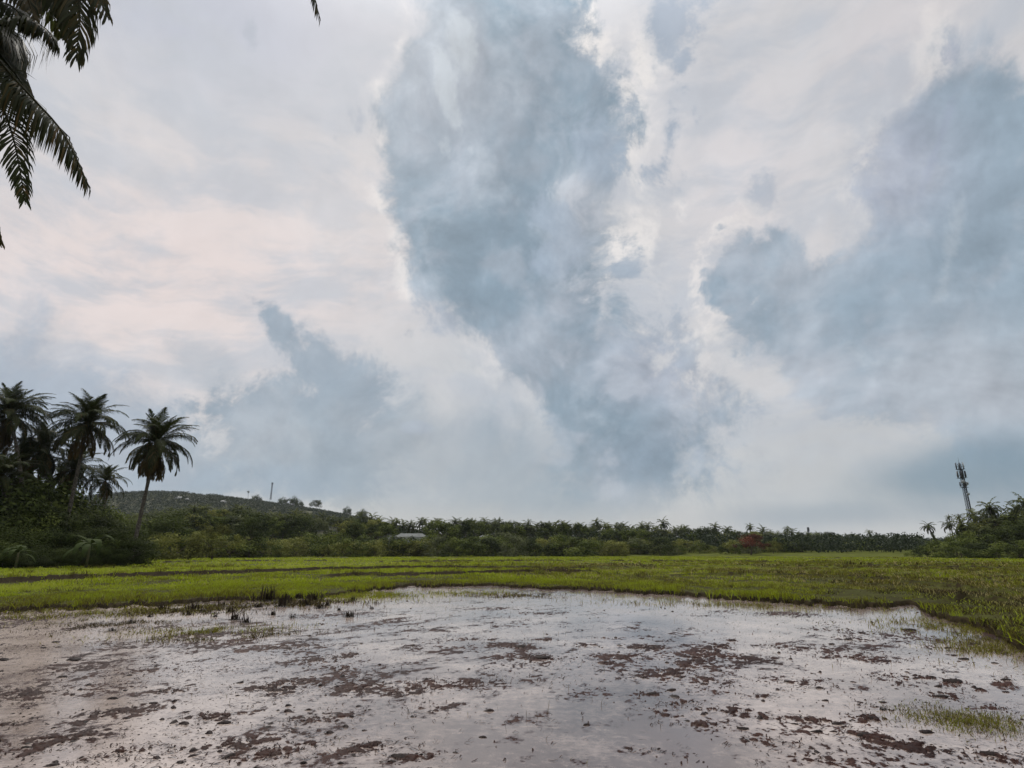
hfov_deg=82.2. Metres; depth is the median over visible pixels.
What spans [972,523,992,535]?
coconut palm
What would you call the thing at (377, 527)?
leafy tree
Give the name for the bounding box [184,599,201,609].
stubble tuft
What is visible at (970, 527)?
coconut palm
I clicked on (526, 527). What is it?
leafy tree
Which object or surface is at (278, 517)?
coconut palm
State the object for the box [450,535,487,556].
bush
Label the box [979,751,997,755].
mud clod
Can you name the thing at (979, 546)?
bush
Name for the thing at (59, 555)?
shrub
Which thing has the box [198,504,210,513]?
coconut palm
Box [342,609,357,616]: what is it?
stubble tuft
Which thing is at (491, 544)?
bush
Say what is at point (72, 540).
shrub
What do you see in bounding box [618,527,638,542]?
leafy tree
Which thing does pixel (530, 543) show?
bush
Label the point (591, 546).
bush
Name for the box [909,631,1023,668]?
grass
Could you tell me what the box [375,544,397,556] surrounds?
bush
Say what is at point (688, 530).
leafy tree
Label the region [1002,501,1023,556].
coconut palm
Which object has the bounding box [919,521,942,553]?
leaning palm
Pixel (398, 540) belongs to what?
bush
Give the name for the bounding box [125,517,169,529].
leafy tree
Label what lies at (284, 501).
ridge tree
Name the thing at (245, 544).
bush
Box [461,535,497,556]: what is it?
bush
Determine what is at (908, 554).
bush
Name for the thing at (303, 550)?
bush
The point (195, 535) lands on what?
bush
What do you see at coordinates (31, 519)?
shrub
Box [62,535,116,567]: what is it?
banana plant
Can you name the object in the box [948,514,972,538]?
coconut palm
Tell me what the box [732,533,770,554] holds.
flowering tree
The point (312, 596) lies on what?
stubble tuft
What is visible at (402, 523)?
coconut palm
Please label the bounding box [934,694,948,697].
mud clod
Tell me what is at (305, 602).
stubble tuft
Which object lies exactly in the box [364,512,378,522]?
coconut palm
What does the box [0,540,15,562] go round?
shrub
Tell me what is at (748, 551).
bush
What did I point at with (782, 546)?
bush
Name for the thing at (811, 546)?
bush
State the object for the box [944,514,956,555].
coconut palm
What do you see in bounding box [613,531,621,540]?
leafy tree
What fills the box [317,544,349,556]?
bush
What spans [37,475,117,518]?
shrub
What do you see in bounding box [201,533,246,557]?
bush
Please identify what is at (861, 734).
mud clod
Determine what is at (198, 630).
grass
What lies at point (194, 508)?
coconut palm
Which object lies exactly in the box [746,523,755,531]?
coconut palm
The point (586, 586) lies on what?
grass tufts
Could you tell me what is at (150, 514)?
leafy tree
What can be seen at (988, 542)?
leafy tree
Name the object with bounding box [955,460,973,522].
telecom tower
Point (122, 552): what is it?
shrub
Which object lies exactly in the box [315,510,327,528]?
coconut palm
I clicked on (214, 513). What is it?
leafy tree
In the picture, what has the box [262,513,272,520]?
coconut palm
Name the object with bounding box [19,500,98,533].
shrub
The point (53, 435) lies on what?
coconut palm
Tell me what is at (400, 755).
mud clod
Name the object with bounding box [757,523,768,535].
coconut palm
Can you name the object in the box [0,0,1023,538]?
sky
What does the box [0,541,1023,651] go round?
ground
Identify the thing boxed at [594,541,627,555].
bush
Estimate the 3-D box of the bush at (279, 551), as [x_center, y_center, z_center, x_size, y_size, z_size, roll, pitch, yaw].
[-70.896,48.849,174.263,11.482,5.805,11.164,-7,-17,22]
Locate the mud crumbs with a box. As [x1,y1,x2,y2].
[0,591,1023,767]
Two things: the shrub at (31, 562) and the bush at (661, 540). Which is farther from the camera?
the bush at (661, 540)
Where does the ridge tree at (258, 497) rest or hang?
on the hill
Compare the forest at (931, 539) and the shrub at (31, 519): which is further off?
the forest at (931, 539)
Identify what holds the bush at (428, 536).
on the ground at (862, 594)
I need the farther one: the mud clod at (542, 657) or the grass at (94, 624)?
the grass at (94, 624)
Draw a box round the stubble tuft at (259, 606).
[254,602,262,607]
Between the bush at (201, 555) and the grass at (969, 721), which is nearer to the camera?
the grass at (969, 721)
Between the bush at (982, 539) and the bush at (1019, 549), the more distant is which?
the bush at (982, 539)
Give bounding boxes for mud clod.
[67,657,81,660]
[217,720,230,723]
[391,753,407,758]
[535,656,549,658]
[737,727,748,729]
[857,732,870,736]
[919,729,934,733]
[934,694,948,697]
[942,678,962,682]
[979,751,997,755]
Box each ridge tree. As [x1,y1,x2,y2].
[249,494,261,500]
[277,496,289,504]
[287,495,298,504]
[294,500,304,506]
[309,500,321,507]
[342,505,351,514]
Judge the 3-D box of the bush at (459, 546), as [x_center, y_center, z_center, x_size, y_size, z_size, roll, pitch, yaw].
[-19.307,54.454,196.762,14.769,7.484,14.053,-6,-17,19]
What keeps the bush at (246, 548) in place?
on the ground at (862, 594)
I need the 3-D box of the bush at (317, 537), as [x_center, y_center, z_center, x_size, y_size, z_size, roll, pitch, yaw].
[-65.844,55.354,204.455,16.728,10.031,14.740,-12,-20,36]
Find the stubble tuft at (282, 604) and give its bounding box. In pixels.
[274,598,288,606]
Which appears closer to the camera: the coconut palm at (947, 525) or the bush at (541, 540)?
the coconut palm at (947, 525)
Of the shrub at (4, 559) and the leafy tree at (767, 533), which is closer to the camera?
the shrub at (4, 559)
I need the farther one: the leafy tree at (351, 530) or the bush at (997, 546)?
the leafy tree at (351, 530)
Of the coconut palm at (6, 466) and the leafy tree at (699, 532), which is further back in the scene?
the leafy tree at (699, 532)
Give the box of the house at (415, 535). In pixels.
[396,533,425,542]
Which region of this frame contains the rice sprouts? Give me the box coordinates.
[7,592,1006,767]
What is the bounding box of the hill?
[89,493,335,530]
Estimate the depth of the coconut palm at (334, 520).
288.47 m
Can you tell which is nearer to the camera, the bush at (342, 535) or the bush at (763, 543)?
the bush at (342, 535)
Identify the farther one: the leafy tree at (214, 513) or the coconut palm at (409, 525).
the coconut palm at (409, 525)
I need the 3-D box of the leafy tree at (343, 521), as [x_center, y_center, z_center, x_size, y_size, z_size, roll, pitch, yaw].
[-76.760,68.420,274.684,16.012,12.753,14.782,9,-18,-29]
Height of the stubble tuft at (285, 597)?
0.421 m
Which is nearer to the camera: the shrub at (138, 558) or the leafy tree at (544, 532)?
the shrub at (138, 558)
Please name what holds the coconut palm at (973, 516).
on the ground at (862, 594)
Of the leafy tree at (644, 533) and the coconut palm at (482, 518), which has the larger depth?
the coconut palm at (482, 518)
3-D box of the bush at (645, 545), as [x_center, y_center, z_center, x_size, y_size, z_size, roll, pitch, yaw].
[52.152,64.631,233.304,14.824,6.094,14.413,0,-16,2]
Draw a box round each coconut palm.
[0,0,320,249]
[0,381,65,486]
[0,403,21,452]
[0,421,77,500]
[0,433,63,482]
[0,452,44,518]
[32,388,128,519]
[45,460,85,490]
[46,445,110,496]
[84,464,132,509]
[108,407,198,559]
[186,502,202,514]
[197,503,212,513]
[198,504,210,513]
[233,503,248,514]
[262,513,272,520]
[272,512,284,538]
[281,513,292,521]
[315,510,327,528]
[325,515,337,525]
[330,517,344,526]
[353,509,368,525]
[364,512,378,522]
[386,517,397,528]
[392,517,402,526]
[396,519,409,532]
[404,520,417,532]
[415,517,424,532]
[448,516,461,524]
[480,517,489,524]
[521,519,532,525]
[592,517,602,527]
[607,522,623,533]
[635,521,648,532]
[643,521,653,530]
[657,516,670,530]
[709,522,721,540]
[721,526,732,534]
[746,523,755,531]
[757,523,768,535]
[785,525,798,535]
[937,519,955,548]
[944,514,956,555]
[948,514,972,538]
[952,525,965,537]
[959,520,983,535]
[962,508,984,526]
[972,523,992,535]
[975,496,1006,529]
[981,514,1009,554]
[1001,505,1020,522]
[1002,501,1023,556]
[1006,492,1023,519]
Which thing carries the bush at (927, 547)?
on the ground at (862, 594)
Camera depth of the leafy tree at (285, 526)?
217.91 m
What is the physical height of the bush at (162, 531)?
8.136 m
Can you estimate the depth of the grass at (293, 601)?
18.97 m
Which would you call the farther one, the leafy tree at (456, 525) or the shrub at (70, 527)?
the leafy tree at (456, 525)
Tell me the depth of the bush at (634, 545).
227.93 m
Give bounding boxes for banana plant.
[0,545,37,568]
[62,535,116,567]
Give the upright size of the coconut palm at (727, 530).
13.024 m
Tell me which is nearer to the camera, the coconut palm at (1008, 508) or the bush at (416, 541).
the coconut palm at (1008, 508)
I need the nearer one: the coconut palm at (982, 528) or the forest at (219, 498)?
the coconut palm at (982, 528)
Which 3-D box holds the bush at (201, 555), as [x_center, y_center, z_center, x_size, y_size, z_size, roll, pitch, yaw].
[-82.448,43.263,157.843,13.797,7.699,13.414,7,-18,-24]
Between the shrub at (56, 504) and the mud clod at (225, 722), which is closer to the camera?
the mud clod at (225, 722)
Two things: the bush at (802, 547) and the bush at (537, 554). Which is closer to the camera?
the bush at (537, 554)
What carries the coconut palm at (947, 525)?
on the ground at (862, 594)
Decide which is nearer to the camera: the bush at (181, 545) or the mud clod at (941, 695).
the mud clod at (941, 695)
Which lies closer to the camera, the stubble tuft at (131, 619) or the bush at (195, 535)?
the stubble tuft at (131, 619)
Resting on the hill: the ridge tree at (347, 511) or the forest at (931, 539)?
the ridge tree at (347, 511)
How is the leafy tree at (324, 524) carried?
on the ground at (862, 594)
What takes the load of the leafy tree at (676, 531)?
on the ground at (862, 594)
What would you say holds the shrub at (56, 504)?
on the ground at (862, 594)
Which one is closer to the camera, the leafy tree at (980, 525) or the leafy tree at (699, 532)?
the leafy tree at (980, 525)
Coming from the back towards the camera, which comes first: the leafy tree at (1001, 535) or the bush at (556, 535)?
the bush at (556, 535)
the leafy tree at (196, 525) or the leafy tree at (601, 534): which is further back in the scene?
the leafy tree at (601, 534)
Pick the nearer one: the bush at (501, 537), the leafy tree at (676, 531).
the bush at (501, 537)
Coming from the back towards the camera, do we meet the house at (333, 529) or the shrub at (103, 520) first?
the house at (333, 529)
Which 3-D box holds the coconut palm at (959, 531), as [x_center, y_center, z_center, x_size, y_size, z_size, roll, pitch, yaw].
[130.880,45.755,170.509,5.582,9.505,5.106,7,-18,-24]
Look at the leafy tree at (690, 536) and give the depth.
267.83 m
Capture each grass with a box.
[0,561,1023,587]
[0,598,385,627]
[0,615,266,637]
[2,555,1023,568]
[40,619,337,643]
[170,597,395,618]
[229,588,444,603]
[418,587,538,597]
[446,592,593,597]
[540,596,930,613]
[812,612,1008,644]
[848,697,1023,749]
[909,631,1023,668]
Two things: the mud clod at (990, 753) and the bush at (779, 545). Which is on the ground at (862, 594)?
the bush at (779, 545)
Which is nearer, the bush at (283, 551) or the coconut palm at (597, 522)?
the bush at (283, 551)
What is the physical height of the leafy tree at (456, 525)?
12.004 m
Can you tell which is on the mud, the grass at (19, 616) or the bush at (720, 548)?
the grass at (19, 616)
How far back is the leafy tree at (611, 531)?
267.97 m
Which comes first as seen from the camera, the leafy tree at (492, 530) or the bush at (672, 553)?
the bush at (672, 553)
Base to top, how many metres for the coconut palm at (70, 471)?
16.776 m
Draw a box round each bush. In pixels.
[145,532,203,559]
[146,529,191,558]
[148,534,185,556]
[161,535,192,557]
[170,529,209,556]
[184,523,245,558]
[185,530,232,557]
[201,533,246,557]
[202,533,233,556]
[202,535,260,557]
[224,537,261,557]
[239,537,285,557]
[257,539,293,557]
[270,540,290,556]
[275,536,313,556]
[287,531,324,554]
[301,528,342,556]
[307,531,345,555]
[317,532,363,555]
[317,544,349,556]
[326,541,365,556]
[329,537,371,556]
[351,536,376,556]
[361,540,390,556]
[374,535,397,556]
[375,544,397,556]
[382,537,414,555]
[389,536,427,556]
[391,541,429,556]
[404,539,435,556]
[415,534,441,556]
[421,536,453,556]
[437,536,477,556]
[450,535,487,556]
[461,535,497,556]
[475,536,504,556]
[476,533,504,552]
[477,537,514,556]
[488,535,514,554]
[490,531,527,555]
[498,534,528,556]
[512,537,546,556]
[526,542,545,556]
[533,536,560,555]
[542,532,574,553]
[543,533,593,556]
[544,542,564,556]
[558,536,606,556]
[585,537,600,552]
[594,540,614,555]
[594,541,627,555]
[608,539,632,553]
[613,545,631,555]
[621,540,648,553]
[623,536,652,553]
[627,539,660,553]
[640,536,675,555]
[656,542,679,554]
[669,545,687,554]
[673,538,696,552]
[687,540,714,552]
[716,546,730,553]
[724,539,761,552]
[730,546,740,553]
[734,536,763,553]
[738,539,770,551]
[765,540,782,553]
[766,538,789,551]
[785,539,800,551]
[794,543,810,551]
[802,540,821,550]
[855,538,880,549]
[904,550,924,556]
[911,546,939,557]
[918,540,957,557]
[934,540,987,557]
[953,532,1010,557]
[956,542,1003,557]
[970,540,1023,558]
[987,539,1023,558]
[1013,540,1023,557]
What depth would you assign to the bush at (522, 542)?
198.79 m
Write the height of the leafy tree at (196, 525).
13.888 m
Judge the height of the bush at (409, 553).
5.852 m
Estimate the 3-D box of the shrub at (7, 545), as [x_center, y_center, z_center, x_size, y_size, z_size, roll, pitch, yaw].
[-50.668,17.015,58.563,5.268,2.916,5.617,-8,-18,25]
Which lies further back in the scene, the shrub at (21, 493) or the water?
the shrub at (21, 493)
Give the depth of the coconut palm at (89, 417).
76.58 m
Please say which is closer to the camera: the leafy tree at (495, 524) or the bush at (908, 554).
the bush at (908, 554)
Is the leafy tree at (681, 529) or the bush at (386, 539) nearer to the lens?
the bush at (386, 539)
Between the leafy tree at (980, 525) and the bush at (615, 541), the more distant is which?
the bush at (615, 541)
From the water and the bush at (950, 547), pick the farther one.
the bush at (950, 547)
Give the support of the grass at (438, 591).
on the mud
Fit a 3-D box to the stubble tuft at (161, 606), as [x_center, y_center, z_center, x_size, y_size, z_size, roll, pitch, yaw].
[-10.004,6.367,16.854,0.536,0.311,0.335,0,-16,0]
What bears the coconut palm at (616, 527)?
on the ground at (862, 594)
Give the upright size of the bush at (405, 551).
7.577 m
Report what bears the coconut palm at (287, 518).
on the ground at (862, 594)
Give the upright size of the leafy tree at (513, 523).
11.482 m
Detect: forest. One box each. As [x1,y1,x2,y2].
[78,490,419,532]
[232,527,925,552]
[727,536,1015,546]
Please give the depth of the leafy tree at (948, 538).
165.61 m
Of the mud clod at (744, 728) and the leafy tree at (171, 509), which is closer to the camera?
the mud clod at (744, 728)
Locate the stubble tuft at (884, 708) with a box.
[880,705,891,710]
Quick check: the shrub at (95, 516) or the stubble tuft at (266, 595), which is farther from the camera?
the shrub at (95, 516)
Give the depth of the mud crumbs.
6.35 m
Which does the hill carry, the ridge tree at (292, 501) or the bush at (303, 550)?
the ridge tree at (292, 501)
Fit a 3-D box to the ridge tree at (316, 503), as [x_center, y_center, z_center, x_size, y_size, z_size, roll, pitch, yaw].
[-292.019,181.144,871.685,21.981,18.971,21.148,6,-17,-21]
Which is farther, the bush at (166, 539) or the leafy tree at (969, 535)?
the leafy tree at (969, 535)
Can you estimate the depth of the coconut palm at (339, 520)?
264.14 m
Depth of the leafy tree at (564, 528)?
247.94 m
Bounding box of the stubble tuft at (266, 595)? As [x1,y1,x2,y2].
[253,586,275,601]
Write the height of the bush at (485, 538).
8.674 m
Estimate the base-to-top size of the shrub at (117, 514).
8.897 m
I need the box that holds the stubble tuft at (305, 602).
[298,596,311,605]
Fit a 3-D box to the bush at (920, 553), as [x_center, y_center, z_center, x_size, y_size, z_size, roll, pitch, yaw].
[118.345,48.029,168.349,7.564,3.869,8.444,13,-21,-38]
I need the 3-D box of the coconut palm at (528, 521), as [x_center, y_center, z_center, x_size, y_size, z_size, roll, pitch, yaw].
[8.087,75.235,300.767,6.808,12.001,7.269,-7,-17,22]
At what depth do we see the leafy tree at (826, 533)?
290.30 m
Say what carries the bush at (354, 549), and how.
on the ground at (862, 594)
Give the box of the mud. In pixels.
[0,586,1020,767]
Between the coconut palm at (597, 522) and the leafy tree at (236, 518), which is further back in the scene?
the coconut palm at (597, 522)
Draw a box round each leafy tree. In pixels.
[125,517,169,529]
[127,513,159,519]
[140,512,195,553]
[142,508,192,531]
[156,507,219,531]
[182,513,208,530]
[200,510,231,533]
[207,508,247,518]
[215,514,252,536]
[221,507,276,535]
[230,514,271,557]
[266,516,280,546]
[273,520,290,539]
[279,516,297,538]
[285,513,321,540]
[302,518,330,535]
[331,520,361,539]
[335,516,363,530]
[343,521,364,550]
[352,519,366,541]
[362,519,395,538]
[364,524,376,538]
[374,522,397,540]
[374,523,387,539]
[421,519,462,539]
[450,521,463,540]
[458,520,471,537]
[466,521,489,536]
[485,522,494,533]
[490,521,501,535]
[498,520,521,528]
[499,522,525,536]
[511,526,526,538]
[522,525,530,534]
[525,526,536,537]
[535,527,550,539]
[539,522,554,538]
[553,522,570,534]
[566,524,573,535]
[573,523,583,535]
[580,525,590,537]
[586,525,598,536]
[590,525,602,532]
[592,529,611,539]
[601,527,618,543]
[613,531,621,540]
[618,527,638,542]
[625,527,653,541]
[672,529,678,537]
[678,526,691,538]
[678,528,686,539]
[687,532,698,541]
[692,526,716,538]
[694,529,703,537]
[758,531,777,540]
[822,532,834,542]
[942,532,964,556]
[954,530,977,548]
[971,519,1010,538]
[978,525,1014,547]
[979,507,1023,539]
[986,521,1023,556]
[1007,518,1023,543]
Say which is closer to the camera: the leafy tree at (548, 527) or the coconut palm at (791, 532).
the leafy tree at (548, 527)
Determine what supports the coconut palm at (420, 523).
on the ground at (862, 594)
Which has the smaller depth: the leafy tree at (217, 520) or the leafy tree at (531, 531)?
the leafy tree at (217, 520)
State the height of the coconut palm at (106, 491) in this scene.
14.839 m
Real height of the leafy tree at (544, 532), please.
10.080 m
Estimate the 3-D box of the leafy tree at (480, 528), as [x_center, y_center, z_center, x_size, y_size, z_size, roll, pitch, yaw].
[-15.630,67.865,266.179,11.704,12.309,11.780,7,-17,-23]
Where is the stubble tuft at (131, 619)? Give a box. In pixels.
[126,618,138,623]
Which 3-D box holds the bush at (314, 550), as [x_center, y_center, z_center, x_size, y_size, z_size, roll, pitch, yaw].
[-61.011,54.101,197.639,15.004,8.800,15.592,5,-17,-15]
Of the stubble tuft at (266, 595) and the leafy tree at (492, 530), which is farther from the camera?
the leafy tree at (492, 530)
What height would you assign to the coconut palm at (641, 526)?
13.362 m
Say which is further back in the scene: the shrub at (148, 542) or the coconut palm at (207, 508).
the coconut palm at (207, 508)
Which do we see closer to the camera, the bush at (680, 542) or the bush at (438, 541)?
the bush at (438, 541)
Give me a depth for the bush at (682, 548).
224.56 m
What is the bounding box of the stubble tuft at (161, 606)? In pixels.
[156,602,173,610]
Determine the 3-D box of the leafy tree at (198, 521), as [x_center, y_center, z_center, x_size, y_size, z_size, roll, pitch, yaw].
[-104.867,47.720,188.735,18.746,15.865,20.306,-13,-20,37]
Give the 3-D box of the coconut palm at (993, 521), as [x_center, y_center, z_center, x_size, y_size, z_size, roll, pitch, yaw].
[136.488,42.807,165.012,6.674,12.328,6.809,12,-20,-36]
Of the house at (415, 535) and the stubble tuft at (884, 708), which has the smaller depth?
the stubble tuft at (884, 708)
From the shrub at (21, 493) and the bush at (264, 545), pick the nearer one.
the shrub at (21, 493)
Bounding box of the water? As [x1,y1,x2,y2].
[0,586,1023,767]
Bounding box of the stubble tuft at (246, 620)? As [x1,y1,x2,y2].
[240,615,250,622]
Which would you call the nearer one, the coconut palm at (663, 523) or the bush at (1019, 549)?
the bush at (1019, 549)
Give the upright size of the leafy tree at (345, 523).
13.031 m
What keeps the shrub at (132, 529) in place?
on the ground at (862, 594)
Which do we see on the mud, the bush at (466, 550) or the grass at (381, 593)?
the grass at (381, 593)
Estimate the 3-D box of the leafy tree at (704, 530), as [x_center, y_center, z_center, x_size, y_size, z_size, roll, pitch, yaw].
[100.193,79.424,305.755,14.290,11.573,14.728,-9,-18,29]
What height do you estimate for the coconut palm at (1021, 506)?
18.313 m
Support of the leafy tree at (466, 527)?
on the ground at (862, 594)
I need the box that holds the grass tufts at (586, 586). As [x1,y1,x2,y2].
[0,574,1023,637]
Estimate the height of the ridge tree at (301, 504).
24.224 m
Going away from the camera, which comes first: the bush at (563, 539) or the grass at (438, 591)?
the grass at (438, 591)
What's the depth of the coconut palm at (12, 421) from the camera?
75.42 m
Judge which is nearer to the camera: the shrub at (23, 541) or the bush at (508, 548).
the shrub at (23, 541)
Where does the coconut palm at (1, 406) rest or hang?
on the ground at (862, 594)
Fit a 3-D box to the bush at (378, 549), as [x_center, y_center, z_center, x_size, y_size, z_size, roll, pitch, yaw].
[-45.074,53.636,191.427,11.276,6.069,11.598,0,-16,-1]
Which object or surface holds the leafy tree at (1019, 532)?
on the ground at (862, 594)
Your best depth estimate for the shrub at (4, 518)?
64.82 m
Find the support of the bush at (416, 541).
on the ground at (862, 594)
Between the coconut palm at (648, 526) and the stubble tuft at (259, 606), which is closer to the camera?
the stubble tuft at (259, 606)
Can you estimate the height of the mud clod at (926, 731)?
0.034 m
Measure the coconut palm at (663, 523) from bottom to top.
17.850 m
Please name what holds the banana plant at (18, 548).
on the ground at (862, 594)
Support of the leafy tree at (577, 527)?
on the ground at (862, 594)
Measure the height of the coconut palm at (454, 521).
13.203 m
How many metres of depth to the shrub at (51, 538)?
64.20 m
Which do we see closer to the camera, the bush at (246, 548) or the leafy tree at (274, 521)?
the bush at (246, 548)
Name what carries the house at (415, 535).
on the ground at (862, 594)
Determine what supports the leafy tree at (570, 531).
on the ground at (862, 594)
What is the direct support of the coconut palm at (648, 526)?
on the ground at (862, 594)
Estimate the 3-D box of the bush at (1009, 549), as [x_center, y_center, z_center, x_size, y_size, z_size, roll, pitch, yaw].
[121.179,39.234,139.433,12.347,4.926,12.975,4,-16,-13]
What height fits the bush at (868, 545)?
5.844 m
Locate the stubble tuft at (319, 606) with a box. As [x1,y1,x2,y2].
[314,602,326,608]
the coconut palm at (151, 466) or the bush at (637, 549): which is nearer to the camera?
the coconut palm at (151, 466)
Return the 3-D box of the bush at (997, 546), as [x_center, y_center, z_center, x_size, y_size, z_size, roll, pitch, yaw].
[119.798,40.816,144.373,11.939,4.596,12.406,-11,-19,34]
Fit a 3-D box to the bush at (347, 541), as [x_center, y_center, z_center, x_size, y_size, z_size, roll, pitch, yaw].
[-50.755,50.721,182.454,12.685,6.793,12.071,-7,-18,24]
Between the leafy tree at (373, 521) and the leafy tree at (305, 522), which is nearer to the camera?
the leafy tree at (305, 522)
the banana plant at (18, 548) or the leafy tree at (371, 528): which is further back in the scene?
the leafy tree at (371, 528)
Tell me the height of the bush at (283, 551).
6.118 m
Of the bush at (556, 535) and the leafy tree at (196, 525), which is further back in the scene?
the bush at (556, 535)
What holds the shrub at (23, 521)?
on the ground at (862, 594)
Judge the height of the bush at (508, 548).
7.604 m
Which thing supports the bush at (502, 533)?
on the ground at (862, 594)
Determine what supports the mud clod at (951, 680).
on the water
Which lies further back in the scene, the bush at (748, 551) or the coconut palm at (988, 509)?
the bush at (748, 551)
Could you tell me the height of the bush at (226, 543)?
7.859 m
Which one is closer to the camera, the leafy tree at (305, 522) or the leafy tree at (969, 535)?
the leafy tree at (969, 535)
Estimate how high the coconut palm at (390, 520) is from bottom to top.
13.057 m
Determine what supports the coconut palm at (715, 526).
on the ground at (862, 594)
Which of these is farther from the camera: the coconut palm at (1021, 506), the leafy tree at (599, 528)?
the leafy tree at (599, 528)
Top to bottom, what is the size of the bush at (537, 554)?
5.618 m
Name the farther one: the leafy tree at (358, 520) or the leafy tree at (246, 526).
the leafy tree at (358, 520)
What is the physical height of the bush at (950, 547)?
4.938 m
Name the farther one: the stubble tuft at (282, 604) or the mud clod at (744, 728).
the stubble tuft at (282, 604)
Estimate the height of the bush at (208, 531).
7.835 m
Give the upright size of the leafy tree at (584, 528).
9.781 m
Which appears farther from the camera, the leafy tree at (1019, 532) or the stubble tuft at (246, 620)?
the leafy tree at (1019, 532)
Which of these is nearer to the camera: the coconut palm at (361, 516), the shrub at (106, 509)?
the shrub at (106, 509)
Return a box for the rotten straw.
[0,591,1023,767]
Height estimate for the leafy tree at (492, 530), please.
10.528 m
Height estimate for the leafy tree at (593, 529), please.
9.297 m
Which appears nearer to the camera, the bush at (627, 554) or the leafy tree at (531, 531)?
the bush at (627, 554)
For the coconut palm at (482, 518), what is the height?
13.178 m
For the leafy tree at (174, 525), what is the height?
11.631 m
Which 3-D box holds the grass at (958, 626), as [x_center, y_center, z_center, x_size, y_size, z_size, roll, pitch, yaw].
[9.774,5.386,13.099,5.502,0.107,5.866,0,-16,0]
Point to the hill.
(176, 500)
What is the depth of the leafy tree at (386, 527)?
229.75 m
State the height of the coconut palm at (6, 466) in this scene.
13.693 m
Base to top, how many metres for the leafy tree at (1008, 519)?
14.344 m
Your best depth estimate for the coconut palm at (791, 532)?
346.72 m
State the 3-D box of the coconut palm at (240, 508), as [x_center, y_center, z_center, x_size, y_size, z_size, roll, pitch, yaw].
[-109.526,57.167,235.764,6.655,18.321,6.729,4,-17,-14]
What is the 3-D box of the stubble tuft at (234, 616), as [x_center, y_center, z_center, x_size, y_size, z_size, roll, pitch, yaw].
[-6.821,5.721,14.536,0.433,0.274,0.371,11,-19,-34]
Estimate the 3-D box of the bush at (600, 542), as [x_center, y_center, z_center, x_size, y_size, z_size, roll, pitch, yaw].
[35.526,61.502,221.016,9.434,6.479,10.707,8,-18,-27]
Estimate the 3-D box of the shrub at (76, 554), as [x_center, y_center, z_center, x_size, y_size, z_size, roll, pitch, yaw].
[-46.518,18.718,63.160,4.151,2.090,4.734,1,-16,-3]
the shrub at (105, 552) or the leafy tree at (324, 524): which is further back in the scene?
the leafy tree at (324, 524)
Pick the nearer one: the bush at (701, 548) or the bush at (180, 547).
the bush at (180, 547)
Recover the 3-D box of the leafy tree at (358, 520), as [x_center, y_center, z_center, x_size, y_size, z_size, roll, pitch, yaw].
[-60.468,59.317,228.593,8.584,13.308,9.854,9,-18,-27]
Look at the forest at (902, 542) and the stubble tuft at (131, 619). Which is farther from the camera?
the forest at (902, 542)
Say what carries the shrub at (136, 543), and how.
on the ground at (862, 594)
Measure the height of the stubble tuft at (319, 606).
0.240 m
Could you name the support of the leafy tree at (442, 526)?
on the ground at (862, 594)
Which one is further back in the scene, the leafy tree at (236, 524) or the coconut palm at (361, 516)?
the coconut palm at (361, 516)
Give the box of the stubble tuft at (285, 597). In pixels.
[278,591,293,603]
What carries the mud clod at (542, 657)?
on the water
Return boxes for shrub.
[0,466,101,528]
[0,473,77,532]
[0,495,58,539]
[0,507,23,536]
[0,507,80,549]
[0,523,48,567]
[0,530,60,566]
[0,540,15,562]
[0,540,37,567]
[0,546,57,567]
[13,527,81,562]
[16,510,101,547]
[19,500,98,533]
[33,531,102,564]
[36,547,85,567]
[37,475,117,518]
[51,496,116,517]
[55,526,149,563]
[58,508,128,543]
[59,548,106,566]
[72,546,120,566]
[79,514,131,541]
[86,521,157,551]
[90,502,147,531]
[91,533,163,563]
[101,548,132,565]
[103,537,161,564]
[122,530,160,557]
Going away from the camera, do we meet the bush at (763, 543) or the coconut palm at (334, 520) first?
the bush at (763, 543)
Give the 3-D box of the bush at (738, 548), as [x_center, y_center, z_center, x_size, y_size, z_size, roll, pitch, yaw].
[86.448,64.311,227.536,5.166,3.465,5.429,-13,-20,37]
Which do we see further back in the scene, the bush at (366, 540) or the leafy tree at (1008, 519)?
the bush at (366, 540)
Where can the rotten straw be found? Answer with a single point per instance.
(30, 752)
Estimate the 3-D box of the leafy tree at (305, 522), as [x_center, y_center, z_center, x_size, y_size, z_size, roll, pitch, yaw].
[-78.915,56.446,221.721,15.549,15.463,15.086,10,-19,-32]
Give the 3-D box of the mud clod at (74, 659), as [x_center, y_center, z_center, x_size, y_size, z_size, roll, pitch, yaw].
[-6.760,4.254,9.075,0.242,0.057,0.162,-4,-16,14]
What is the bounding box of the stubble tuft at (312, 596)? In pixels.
[305,590,322,600]
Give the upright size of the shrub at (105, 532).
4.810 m
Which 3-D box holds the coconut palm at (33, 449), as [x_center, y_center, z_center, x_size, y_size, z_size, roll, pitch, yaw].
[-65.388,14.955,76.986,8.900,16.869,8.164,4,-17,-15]
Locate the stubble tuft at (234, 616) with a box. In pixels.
[228,609,245,619]
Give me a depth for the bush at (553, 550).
208.36 m
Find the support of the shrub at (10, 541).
on the ground at (862, 594)
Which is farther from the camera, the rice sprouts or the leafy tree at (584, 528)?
the leafy tree at (584, 528)

